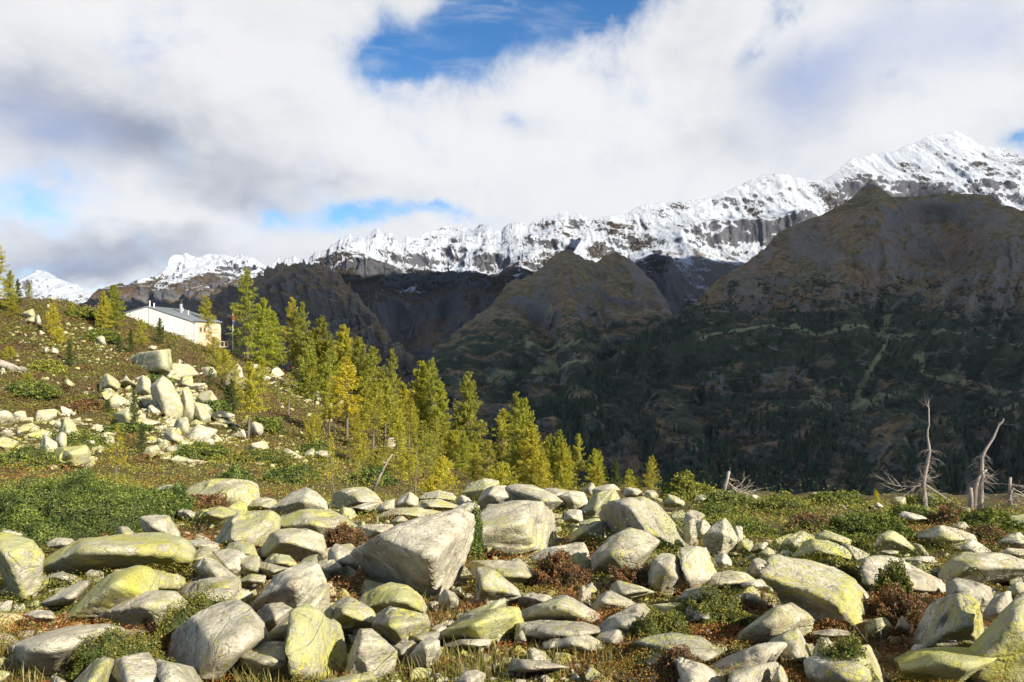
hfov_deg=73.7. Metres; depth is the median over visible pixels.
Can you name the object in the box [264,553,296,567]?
stone
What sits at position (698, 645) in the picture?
boulder
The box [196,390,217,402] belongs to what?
boulder
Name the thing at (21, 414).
stone
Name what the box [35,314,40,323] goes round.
stone
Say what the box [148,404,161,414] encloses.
stone
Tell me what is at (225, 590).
stone
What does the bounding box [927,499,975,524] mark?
shrub
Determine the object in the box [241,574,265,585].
stone
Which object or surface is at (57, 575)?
stone
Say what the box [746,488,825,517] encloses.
shrub
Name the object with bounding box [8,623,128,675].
boulder
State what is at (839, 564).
heather bush
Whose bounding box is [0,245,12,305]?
larch tree
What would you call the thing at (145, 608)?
boulder
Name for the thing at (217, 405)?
shrub
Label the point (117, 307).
larch tree
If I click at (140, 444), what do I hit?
spruce tree
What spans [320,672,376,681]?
stone
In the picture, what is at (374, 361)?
larch tree
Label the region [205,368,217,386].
larch tree
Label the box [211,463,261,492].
shrub
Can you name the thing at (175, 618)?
heather bush
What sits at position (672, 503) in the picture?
stone
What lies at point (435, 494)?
stone
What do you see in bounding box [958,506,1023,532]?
juniper bush
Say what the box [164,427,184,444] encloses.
boulder
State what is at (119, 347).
spruce tree
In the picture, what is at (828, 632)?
stone
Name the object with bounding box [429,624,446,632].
stone
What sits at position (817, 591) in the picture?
boulder
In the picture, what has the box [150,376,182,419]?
boulder
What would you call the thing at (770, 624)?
boulder
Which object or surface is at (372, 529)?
stone
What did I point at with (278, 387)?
larch tree
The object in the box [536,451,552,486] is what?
larch tree
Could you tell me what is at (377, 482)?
dead branch
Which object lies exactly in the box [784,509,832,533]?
shrub
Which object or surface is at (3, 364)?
fallen log
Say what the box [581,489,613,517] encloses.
boulder
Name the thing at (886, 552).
stone
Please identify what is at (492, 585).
stone
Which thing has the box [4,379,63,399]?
shrub
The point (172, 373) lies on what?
stone
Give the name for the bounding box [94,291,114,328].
larch tree
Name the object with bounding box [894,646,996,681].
boulder
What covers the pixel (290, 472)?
shrub
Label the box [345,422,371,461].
larch tree
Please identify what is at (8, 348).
larch tree
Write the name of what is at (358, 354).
larch tree
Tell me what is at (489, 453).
larch tree
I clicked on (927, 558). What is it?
boulder
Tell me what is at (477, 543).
juniper bush
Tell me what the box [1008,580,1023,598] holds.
stone
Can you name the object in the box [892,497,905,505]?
stone
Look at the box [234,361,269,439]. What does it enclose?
larch tree
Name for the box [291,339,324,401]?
larch tree
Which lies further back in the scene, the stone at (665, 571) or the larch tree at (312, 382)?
the larch tree at (312, 382)
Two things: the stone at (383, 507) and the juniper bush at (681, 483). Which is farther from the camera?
the juniper bush at (681, 483)
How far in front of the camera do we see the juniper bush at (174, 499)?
18.53 m
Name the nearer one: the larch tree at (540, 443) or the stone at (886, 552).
the stone at (886, 552)
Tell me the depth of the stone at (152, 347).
112.86 m
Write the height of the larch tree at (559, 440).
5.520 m
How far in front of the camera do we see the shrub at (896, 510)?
19.00 m
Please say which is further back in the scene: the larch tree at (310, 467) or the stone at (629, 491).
the larch tree at (310, 467)
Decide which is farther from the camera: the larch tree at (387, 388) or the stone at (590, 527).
the larch tree at (387, 388)
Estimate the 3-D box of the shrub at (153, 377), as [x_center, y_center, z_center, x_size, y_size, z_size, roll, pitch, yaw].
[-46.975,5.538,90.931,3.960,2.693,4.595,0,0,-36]
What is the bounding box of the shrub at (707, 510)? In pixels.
[695,500,747,524]
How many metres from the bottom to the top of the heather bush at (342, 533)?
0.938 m
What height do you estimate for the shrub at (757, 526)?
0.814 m
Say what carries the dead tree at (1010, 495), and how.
on the ground at (318, 465)
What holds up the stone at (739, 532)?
on the ground at (318, 465)
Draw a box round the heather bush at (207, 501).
[188,489,231,511]
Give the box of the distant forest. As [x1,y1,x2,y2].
[445,284,1023,495]
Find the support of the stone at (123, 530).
on the ground at (318, 465)
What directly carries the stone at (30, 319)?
on the ground at (318, 465)
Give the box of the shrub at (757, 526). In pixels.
[732,516,782,537]
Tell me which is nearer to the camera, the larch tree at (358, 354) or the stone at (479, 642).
the stone at (479, 642)
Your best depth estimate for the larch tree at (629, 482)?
47.74 m
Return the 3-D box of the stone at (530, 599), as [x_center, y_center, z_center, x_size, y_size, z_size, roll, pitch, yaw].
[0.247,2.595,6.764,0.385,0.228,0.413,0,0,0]
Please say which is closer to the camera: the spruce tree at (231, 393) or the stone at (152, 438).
the stone at (152, 438)
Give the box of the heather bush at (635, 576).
[602,562,671,600]
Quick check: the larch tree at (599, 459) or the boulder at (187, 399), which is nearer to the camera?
the larch tree at (599, 459)
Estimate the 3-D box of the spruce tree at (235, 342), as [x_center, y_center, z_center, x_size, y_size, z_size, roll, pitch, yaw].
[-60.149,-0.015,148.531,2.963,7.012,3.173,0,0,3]
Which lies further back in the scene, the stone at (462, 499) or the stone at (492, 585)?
the stone at (462, 499)
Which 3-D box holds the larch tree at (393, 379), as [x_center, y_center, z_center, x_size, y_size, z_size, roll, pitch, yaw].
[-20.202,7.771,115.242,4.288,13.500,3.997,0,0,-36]
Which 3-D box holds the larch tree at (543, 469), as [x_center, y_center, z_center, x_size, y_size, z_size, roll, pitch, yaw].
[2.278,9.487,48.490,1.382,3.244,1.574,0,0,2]
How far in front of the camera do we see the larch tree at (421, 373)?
106.41 m
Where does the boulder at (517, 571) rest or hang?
on the ground at (318, 465)
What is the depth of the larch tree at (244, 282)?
149.76 m
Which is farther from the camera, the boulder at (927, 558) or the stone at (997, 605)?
the boulder at (927, 558)
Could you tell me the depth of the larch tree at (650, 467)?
48.08 m
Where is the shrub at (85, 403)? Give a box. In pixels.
[52,398,103,414]
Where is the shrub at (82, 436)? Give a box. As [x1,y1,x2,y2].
[38,426,112,448]
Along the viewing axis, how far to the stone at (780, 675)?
4.01 m
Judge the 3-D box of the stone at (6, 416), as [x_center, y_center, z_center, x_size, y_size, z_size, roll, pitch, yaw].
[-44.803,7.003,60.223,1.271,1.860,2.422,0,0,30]
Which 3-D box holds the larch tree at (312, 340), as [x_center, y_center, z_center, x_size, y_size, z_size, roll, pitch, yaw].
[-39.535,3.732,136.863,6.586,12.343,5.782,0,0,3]
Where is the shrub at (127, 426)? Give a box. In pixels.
[94,422,159,435]
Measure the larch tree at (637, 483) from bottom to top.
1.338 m
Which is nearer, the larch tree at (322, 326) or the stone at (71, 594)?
the stone at (71, 594)
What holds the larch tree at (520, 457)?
on the ground at (318, 465)
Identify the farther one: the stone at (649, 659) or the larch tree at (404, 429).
the larch tree at (404, 429)
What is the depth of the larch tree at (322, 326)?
136.52 m
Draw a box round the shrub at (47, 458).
[0,442,57,469]
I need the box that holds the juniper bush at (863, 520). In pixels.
[821,509,922,550]
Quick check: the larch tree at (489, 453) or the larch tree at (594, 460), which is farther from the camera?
the larch tree at (489, 453)
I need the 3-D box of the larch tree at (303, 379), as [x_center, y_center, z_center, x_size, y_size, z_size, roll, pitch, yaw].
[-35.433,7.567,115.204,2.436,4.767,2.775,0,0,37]
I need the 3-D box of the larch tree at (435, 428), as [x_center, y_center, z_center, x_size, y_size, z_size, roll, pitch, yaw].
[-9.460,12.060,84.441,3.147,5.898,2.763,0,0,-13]
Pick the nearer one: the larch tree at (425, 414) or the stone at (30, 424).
the stone at (30, 424)
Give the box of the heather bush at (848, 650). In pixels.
[817,630,879,681]
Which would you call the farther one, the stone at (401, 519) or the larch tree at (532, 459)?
the larch tree at (532, 459)
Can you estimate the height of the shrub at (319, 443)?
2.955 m
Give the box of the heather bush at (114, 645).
[60,620,174,681]
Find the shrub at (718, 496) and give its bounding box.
[691,488,761,509]
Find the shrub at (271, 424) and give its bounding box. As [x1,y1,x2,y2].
[244,415,290,435]
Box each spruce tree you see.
[14,278,22,304]
[64,339,73,366]
[114,334,122,353]
[125,329,134,351]
[128,391,140,424]
[135,421,148,451]
[154,317,165,343]
[224,378,237,414]
[227,325,241,354]
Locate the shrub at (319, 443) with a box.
[293,436,338,461]
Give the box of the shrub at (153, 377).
[147,373,174,387]
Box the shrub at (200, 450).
[165,440,231,460]
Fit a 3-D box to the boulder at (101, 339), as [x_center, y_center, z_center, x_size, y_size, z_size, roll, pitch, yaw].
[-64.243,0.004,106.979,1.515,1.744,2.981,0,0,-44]
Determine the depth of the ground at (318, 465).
51.81 m
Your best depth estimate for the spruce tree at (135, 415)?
61.69 m
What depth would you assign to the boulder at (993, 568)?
7.96 m
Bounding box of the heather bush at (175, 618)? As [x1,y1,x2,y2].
[149,580,231,655]
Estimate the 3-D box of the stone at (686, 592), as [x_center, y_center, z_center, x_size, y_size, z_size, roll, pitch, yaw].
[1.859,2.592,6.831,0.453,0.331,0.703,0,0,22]
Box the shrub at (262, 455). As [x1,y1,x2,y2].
[221,447,297,465]
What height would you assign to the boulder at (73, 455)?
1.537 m
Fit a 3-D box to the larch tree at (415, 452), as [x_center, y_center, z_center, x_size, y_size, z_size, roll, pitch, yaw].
[-5.616,7.418,39.842,1.051,3.834,0.997,0,0,-27]
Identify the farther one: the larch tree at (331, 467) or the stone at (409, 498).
the larch tree at (331, 467)
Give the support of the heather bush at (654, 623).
on the ground at (318, 465)
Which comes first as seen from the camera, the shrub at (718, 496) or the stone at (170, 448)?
the shrub at (718, 496)
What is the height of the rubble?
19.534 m
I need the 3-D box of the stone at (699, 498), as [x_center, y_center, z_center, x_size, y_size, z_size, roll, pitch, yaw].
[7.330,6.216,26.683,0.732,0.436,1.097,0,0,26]
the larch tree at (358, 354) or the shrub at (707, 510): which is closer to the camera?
the shrub at (707, 510)
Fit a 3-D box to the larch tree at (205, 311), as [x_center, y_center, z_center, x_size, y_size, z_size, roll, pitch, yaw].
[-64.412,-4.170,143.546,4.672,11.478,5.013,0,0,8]
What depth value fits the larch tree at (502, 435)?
84.91 m
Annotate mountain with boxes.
[0,270,93,303]
[79,253,282,314]
[194,259,446,415]
[283,210,610,363]
[414,249,719,490]
[476,183,1023,495]
[574,131,1023,315]
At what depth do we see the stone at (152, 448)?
52.71 m
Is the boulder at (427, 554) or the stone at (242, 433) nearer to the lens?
the boulder at (427, 554)
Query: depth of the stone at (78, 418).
62.89 m
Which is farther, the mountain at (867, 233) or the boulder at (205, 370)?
the mountain at (867, 233)
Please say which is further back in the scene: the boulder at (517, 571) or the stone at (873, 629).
the boulder at (517, 571)
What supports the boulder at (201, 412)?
on the ground at (318, 465)
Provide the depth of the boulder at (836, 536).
12.14 m
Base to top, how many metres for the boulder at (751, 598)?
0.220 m
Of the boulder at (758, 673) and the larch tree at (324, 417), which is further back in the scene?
the larch tree at (324, 417)
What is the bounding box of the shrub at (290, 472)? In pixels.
[261,462,323,484]
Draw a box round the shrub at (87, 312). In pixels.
[62,306,97,318]
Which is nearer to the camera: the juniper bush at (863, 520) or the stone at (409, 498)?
the juniper bush at (863, 520)
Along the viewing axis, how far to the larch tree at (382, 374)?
106.18 m
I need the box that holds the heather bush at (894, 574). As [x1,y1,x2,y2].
[873,553,917,599]
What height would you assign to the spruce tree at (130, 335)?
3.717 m
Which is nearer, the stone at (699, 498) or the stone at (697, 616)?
the stone at (697, 616)
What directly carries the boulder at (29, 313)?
on the ground at (318, 465)
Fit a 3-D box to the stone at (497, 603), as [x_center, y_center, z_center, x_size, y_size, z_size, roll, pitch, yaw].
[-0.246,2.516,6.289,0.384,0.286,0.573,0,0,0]
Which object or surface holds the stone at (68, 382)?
on the ground at (318, 465)
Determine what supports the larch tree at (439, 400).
on the ground at (318, 465)
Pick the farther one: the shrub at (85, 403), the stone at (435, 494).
the shrub at (85, 403)
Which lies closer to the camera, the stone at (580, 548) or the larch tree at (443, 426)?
the stone at (580, 548)
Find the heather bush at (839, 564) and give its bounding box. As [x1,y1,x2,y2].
[816,555,869,591]
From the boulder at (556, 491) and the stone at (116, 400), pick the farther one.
the stone at (116, 400)
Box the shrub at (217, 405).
[202,399,235,413]
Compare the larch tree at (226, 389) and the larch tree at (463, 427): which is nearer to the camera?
the larch tree at (226, 389)
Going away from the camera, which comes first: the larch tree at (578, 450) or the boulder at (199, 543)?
the boulder at (199, 543)
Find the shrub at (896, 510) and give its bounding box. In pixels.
[883,502,930,524]
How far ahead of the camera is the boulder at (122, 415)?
64.81 m
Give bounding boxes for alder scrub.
[478,264,1023,493]
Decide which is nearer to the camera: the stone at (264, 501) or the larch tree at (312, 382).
the stone at (264, 501)
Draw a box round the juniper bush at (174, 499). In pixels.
[115,480,198,523]
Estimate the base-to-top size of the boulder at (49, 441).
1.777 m
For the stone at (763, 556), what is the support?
on the rubble
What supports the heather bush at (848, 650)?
on the ground at (318, 465)
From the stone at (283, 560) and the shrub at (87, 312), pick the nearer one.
the stone at (283, 560)
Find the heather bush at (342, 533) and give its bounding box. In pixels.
[323,520,367,547]
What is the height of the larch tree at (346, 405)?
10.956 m
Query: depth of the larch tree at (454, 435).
92.47 m
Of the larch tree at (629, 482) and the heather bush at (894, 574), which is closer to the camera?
the heather bush at (894, 574)
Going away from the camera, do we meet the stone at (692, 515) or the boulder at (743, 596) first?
the boulder at (743, 596)
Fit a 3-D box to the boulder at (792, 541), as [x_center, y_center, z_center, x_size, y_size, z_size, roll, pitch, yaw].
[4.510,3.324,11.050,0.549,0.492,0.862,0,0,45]
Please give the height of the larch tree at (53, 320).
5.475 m
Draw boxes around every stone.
[0,410,15,424]
[0,430,15,435]
[0,436,18,449]
[1,528,23,535]
[13,411,26,421]
[17,427,28,435]
[21,423,38,427]
[22,610,55,622]
[24,316,34,322]
[26,430,51,438]
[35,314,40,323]
[35,409,56,422]
[39,580,89,607]
[46,538,73,548]
[46,572,77,580]
[50,347,58,352]
[52,676,65,681]
[53,420,60,427]
[55,432,66,446]
[60,406,72,415]
[64,379,73,386]
[72,417,81,424]
[91,424,103,430]
[101,391,112,399]
[101,433,114,443]
[110,393,132,407]
[116,526,133,534]
[119,378,136,387]
[136,417,159,425]
[137,395,151,399]
[141,398,153,407]
[141,436,156,443]
[142,445,159,456]
[148,345,156,350]
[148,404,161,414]
[156,438,162,444]
[158,485,179,489]
[162,370,175,377]
[163,418,175,425]
[166,445,181,452]
[170,455,195,464]
[171,363,197,378]
[177,509,195,521]
[178,375,192,386]
[178,576,241,598]
[184,383,204,391]
[185,424,217,440]
[193,557,236,578]
[194,588,236,601]
[203,404,212,418]
[203,437,214,444]
[212,548,245,576]
[217,410,234,418]
[224,541,257,555]
[232,430,246,437]
[240,555,260,575]
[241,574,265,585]
[247,497,276,510]
[259,562,286,577]
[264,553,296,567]
[271,368,284,376]
[280,448,301,458]
[300,554,323,562]
[303,448,314,457]
[314,450,331,457]
[318,559,342,577]
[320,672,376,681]
[351,502,382,511]
[355,524,392,540]
[376,499,394,513]
[384,437,395,448]
[391,516,407,523]
[393,640,416,657]
[395,492,418,507]
[407,636,440,666]
[409,631,441,641]
[416,499,457,510]
[419,490,456,502]
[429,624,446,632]
[438,589,458,608]
[444,639,491,647]
[452,502,479,513]
[456,670,485,681]
[457,495,472,505]
[466,598,505,612]
[475,566,520,604]
[507,658,569,673]
[514,630,527,643]
[518,592,551,606]
[530,542,589,563]
[564,509,582,523]
[570,521,604,547]
[579,518,600,525]
[579,582,597,594]
[584,483,594,494]
[592,484,619,494]
[596,628,627,645]
[599,603,650,636]
[608,580,654,599]
[623,487,642,496]
[642,490,658,497]
[644,650,674,665]
[647,553,685,596]
[652,602,674,615]
[663,494,684,507]
[675,586,721,601]
[682,510,704,526]
[684,606,709,622]
[694,494,708,503]
[705,570,754,587]
[715,553,731,568]
[735,526,742,542]
[736,538,753,553]
[740,579,768,590]
[746,558,766,578]
[751,542,769,552]
[758,547,775,559]
[772,665,788,681]
[779,550,791,556]
[811,628,851,636]
[813,637,832,653]
[864,617,892,638]
[874,502,883,507]
[878,550,898,555]
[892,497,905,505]
[894,616,909,632]
[899,511,926,521]
[911,644,925,649]
[930,567,940,576]
[954,522,968,529]
[961,539,990,552]
[983,591,1012,626]
[1002,548,1023,558]
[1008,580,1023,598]
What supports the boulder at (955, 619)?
on the ground at (318, 465)
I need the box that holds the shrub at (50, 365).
[25,358,70,374]
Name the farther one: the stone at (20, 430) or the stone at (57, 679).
the stone at (20, 430)
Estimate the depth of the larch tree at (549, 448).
67.24 m
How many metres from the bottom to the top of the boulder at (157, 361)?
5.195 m
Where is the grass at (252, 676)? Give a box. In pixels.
[0,541,902,681]
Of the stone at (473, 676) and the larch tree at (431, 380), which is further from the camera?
the larch tree at (431, 380)
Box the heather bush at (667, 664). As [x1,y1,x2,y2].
[654,643,701,681]
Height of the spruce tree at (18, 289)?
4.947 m
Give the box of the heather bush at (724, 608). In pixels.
[670,583,756,637]
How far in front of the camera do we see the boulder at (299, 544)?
10.40 m
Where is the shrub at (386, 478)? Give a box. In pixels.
[340,465,399,488]
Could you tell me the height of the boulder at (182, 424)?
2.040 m
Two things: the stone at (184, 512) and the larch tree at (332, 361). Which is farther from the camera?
the larch tree at (332, 361)
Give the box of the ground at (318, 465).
[0,297,1023,681]
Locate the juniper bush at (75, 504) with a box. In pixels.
[0,466,161,547]
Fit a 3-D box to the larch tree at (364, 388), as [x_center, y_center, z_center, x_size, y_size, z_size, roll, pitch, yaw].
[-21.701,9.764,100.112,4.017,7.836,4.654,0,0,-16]
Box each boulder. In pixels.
[0,532,44,600]
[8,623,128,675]
[21,309,35,317]
[39,434,57,451]
[43,532,195,575]
[54,445,89,467]
[58,418,78,434]
[58,565,159,626]
[73,657,115,681]
[93,590,188,633]
[96,336,106,345]
[99,374,120,390]
[112,652,158,681]
[114,407,132,423]
[128,349,171,373]
[134,375,150,395]
[139,514,180,536]
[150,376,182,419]
[154,569,185,590]
[154,658,202,681]
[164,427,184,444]
[166,599,269,680]
[174,417,189,434]
[181,389,194,420]
[186,478,259,510]
[189,540,219,549]
[192,506,243,527]
[192,546,219,566]
[193,402,210,422]
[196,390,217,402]
[201,367,216,377]
[211,412,239,426]
[214,510,280,548]
[222,364,249,388]
[238,641,286,678]
[248,441,268,450]
[250,421,263,435]
[251,562,329,611]
[257,602,292,632]
[260,528,325,560]
[268,487,327,515]
[268,616,288,641]
[280,509,356,536]
[285,603,347,679]
[311,392,321,400]
[324,596,375,634]
[327,544,358,570]
[331,487,381,509]
[342,628,397,678]
[350,508,475,595]
[357,582,427,613]
[372,606,430,644]
[375,507,439,518]
[439,606,523,647]
[461,478,499,502]
[469,559,535,584]
[477,485,519,510]
[480,500,556,556]
[506,484,564,509]
[514,620,601,643]
[521,595,599,625]
[542,635,603,651]
[543,488,570,496]
[558,490,587,509]
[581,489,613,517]
[590,527,659,575]
[590,590,635,617]
[599,489,619,513]
[599,496,688,551]
[629,632,722,663]
[673,657,725,681]
[679,545,716,588]
[683,519,696,545]
[696,519,710,539]
[702,518,737,555]
[709,642,786,681]
[728,661,778,681]
[733,602,814,649]
[735,594,746,606]
[745,592,767,610]
[756,554,870,632]
[768,629,811,664]
[778,530,814,556]
[792,539,851,563]
[803,645,884,681]
[815,530,851,545]
[859,555,945,592]
[875,530,913,551]
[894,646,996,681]
[905,556,936,562]
[908,590,983,647]
[916,525,976,547]
[938,552,1023,585]
[945,578,992,609]
[968,591,1023,681]
[998,532,1023,548]
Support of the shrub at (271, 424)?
on the ground at (318, 465)
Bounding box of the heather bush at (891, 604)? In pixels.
[862,581,928,635]
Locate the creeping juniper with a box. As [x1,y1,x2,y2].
[0,290,1023,583]
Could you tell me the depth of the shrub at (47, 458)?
40.99 m
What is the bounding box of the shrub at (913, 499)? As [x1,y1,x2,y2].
[884,484,964,508]
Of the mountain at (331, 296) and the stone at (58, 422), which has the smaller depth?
the stone at (58, 422)
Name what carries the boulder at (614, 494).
on the ground at (318, 465)
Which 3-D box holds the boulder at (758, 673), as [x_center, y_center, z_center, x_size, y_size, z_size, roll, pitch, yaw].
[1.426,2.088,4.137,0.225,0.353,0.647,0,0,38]
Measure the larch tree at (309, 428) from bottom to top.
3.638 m
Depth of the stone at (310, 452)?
63.70 m
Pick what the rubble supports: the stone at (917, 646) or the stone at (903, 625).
the stone at (917, 646)
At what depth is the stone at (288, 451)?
59.49 m
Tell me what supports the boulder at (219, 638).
on the ground at (318, 465)
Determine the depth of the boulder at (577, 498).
22.34 m
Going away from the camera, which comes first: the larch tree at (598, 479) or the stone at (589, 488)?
the stone at (589, 488)
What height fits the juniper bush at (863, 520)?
0.976 m
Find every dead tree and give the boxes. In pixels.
[723,471,766,496]
[873,395,965,509]
[962,418,1021,510]
[994,477,1023,507]
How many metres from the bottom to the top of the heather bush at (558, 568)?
0.846 m
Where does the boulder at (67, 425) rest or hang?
on the ground at (318, 465)
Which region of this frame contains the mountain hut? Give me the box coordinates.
[124,300,228,348]
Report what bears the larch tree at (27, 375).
on the ground at (318, 465)
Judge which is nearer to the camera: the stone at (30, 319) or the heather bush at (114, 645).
the heather bush at (114, 645)
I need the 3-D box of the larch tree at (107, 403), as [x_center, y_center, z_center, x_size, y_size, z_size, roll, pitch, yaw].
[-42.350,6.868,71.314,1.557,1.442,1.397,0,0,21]
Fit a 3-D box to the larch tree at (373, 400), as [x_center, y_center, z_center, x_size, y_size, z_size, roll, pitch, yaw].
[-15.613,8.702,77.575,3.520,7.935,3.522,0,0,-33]
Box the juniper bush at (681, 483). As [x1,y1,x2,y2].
[657,469,715,501]
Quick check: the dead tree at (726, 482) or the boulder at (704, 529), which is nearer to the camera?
the boulder at (704, 529)
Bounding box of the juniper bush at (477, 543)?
[462,501,484,562]
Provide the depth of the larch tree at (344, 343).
130.15 m
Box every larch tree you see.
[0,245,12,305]
[0,270,19,309]
[0,345,17,358]
[2,304,24,314]
[17,372,35,381]
[23,281,33,297]
[43,302,64,334]
[45,328,69,345]
[66,301,76,315]
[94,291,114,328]
[98,400,114,412]
[101,284,127,329]
[106,425,127,482]
[133,319,149,345]
[197,294,218,339]
[205,336,221,355]
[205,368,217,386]
[206,348,232,374]
[218,385,238,407]
[223,360,245,394]
[225,268,258,357]
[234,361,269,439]
[243,297,281,367]
[253,359,271,408]
[260,310,287,367]
[274,380,282,412]
[278,372,298,420]
[279,297,302,372]
[285,301,309,371]
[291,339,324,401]
[294,373,307,397]
[297,328,320,376]
[297,329,320,386]
[302,315,336,383]
[303,413,327,439]
[305,364,319,402]
[305,454,315,487]
[310,340,339,391]
[310,348,343,402]
[318,376,340,437]
[318,384,332,435]
[322,324,361,392]
[324,432,338,492]
[328,356,364,440]
[330,379,345,433]
[340,336,371,409]
[342,398,363,439]
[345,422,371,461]
[350,381,373,431]
[353,454,361,486]
[355,346,391,412]
[356,370,373,410]
[360,383,389,448]
[360,449,399,474]
[366,371,395,427]
[376,379,402,443]
[384,348,402,422]
[385,409,409,476]
[386,402,399,438]
[387,382,416,434]
[388,453,423,479]
[394,413,407,444]
[399,397,419,449]
[402,404,421,441]
[405,360,436,443]
[407,435,423,495]
[411,420,437,477]
[414,475,453,496]
[416,357,442,442]
[421,411,431,442]
[424,415,447,458]
[426,380,453,446]
[428,456,458,485]
[430,431,440,466]
[438,422,449,453]
[441,429,477,460]
[445,371,489,461]
[448,408,484,454]
[451,431,476,471]
[462,442,485,479]
[478,440,498,479]
[483,408,513,462]
[488,461,521,485]
[500,391,523,475]
[504,397,539,475]
[508,421,549,483]
[514,432,537,471]
[518,449,533,483]
[526,473,549,488]
[535,445,550,477]
[535,452,552,488]
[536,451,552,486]
[538,439,553,480]
[543,433,557,481]
[548,430,569,479]
[550,443,575,486]
[551,468,582,489]
[556,448,580,482]
[571,433,588,487]
[584,448,606,486]
[588,450,607,484]
[592,463,605,486]
[608,459,623,487]
[622,468,638,488]
[635,476,643,491]
[641,456,660,490]
[872,490,880,504]
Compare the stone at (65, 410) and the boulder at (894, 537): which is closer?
the boulder at (894, 537)
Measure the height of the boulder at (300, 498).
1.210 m
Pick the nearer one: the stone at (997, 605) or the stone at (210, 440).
the stone at (997, 605)
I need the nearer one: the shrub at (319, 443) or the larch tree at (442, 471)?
the larch tree at (442, 471)
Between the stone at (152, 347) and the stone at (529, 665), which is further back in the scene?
the stone at (152, 347)
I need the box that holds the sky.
[0,0,1023,291]
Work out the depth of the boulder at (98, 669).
4.10 m
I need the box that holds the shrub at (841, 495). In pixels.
[801,489,869,509]
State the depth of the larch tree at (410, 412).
83.67 m
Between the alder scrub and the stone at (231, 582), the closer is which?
the stone at (231, 582)
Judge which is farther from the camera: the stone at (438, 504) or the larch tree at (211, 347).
the larch tree at (211, 347)
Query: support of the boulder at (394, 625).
on the ground at (318, 465)
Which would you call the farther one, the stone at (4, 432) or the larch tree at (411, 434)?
the larch tree at (411, 434)
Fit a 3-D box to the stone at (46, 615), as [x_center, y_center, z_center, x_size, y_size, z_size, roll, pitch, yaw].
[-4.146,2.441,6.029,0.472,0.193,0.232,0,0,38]
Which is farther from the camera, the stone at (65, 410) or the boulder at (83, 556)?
the stone at (65, 410)
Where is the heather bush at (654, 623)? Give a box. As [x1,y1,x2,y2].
[626,606,693,655]
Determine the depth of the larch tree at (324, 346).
133.77 m
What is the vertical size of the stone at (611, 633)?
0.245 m
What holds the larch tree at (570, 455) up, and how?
on the ground at (318, 465)
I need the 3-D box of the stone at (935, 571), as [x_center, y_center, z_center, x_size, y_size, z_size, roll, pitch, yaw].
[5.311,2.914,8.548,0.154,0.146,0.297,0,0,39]
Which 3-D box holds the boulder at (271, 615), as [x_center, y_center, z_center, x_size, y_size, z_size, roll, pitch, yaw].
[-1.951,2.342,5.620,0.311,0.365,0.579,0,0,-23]
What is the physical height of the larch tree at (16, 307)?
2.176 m
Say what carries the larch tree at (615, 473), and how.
on the ground at (318, 465)
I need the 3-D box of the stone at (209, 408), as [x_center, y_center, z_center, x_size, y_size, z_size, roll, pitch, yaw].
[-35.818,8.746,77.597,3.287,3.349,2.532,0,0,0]
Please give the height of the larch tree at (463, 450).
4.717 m
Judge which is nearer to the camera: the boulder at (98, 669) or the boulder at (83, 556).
the boulder at (98, 669)
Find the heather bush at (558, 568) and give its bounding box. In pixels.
[524,548,595,594]
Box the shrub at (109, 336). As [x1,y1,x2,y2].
[85,329,126,342]
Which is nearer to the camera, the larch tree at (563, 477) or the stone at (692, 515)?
the stone at (692, 515)
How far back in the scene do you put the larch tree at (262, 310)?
135.06 m
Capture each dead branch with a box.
[372,454,392,490]
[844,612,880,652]
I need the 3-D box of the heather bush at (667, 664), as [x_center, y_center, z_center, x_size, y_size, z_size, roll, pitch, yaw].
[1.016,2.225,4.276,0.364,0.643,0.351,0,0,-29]
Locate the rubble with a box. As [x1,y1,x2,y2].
[0,322,1023,681]
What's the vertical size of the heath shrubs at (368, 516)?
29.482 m
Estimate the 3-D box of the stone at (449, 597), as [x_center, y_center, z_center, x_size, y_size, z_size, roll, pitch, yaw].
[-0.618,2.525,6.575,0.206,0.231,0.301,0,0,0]
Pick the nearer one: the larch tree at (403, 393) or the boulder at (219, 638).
the boulder at (219, 638)
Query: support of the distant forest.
on the mountain at (867, 233)
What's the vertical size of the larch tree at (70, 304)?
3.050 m
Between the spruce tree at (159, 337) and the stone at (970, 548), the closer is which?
the stone at (970, 548)
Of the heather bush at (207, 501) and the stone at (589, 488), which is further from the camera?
the stone at (589, 488)
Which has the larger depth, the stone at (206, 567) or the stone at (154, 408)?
the stone at (154, 408)
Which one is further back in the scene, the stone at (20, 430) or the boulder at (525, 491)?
the stone at (20, 430)
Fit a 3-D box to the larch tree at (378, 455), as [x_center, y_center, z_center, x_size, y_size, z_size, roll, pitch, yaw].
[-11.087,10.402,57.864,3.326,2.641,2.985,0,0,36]
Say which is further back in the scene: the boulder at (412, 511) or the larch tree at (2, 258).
the larch tree at (2, 258)
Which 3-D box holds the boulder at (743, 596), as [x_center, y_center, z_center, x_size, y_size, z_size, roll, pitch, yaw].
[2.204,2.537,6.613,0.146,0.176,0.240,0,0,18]
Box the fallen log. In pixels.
[0,360,26,372]
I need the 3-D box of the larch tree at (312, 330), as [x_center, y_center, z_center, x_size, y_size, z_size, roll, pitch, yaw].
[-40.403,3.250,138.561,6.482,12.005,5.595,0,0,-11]
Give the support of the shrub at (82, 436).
on the ground at (318, 465)
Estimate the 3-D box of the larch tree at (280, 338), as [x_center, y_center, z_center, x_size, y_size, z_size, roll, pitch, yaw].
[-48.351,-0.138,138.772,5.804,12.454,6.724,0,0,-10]
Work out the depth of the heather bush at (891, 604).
5.92 m
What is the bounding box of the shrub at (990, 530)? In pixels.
[965,521,1007,547]
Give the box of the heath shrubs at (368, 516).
[0,296,1023,681]
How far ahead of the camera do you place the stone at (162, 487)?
26.86 m

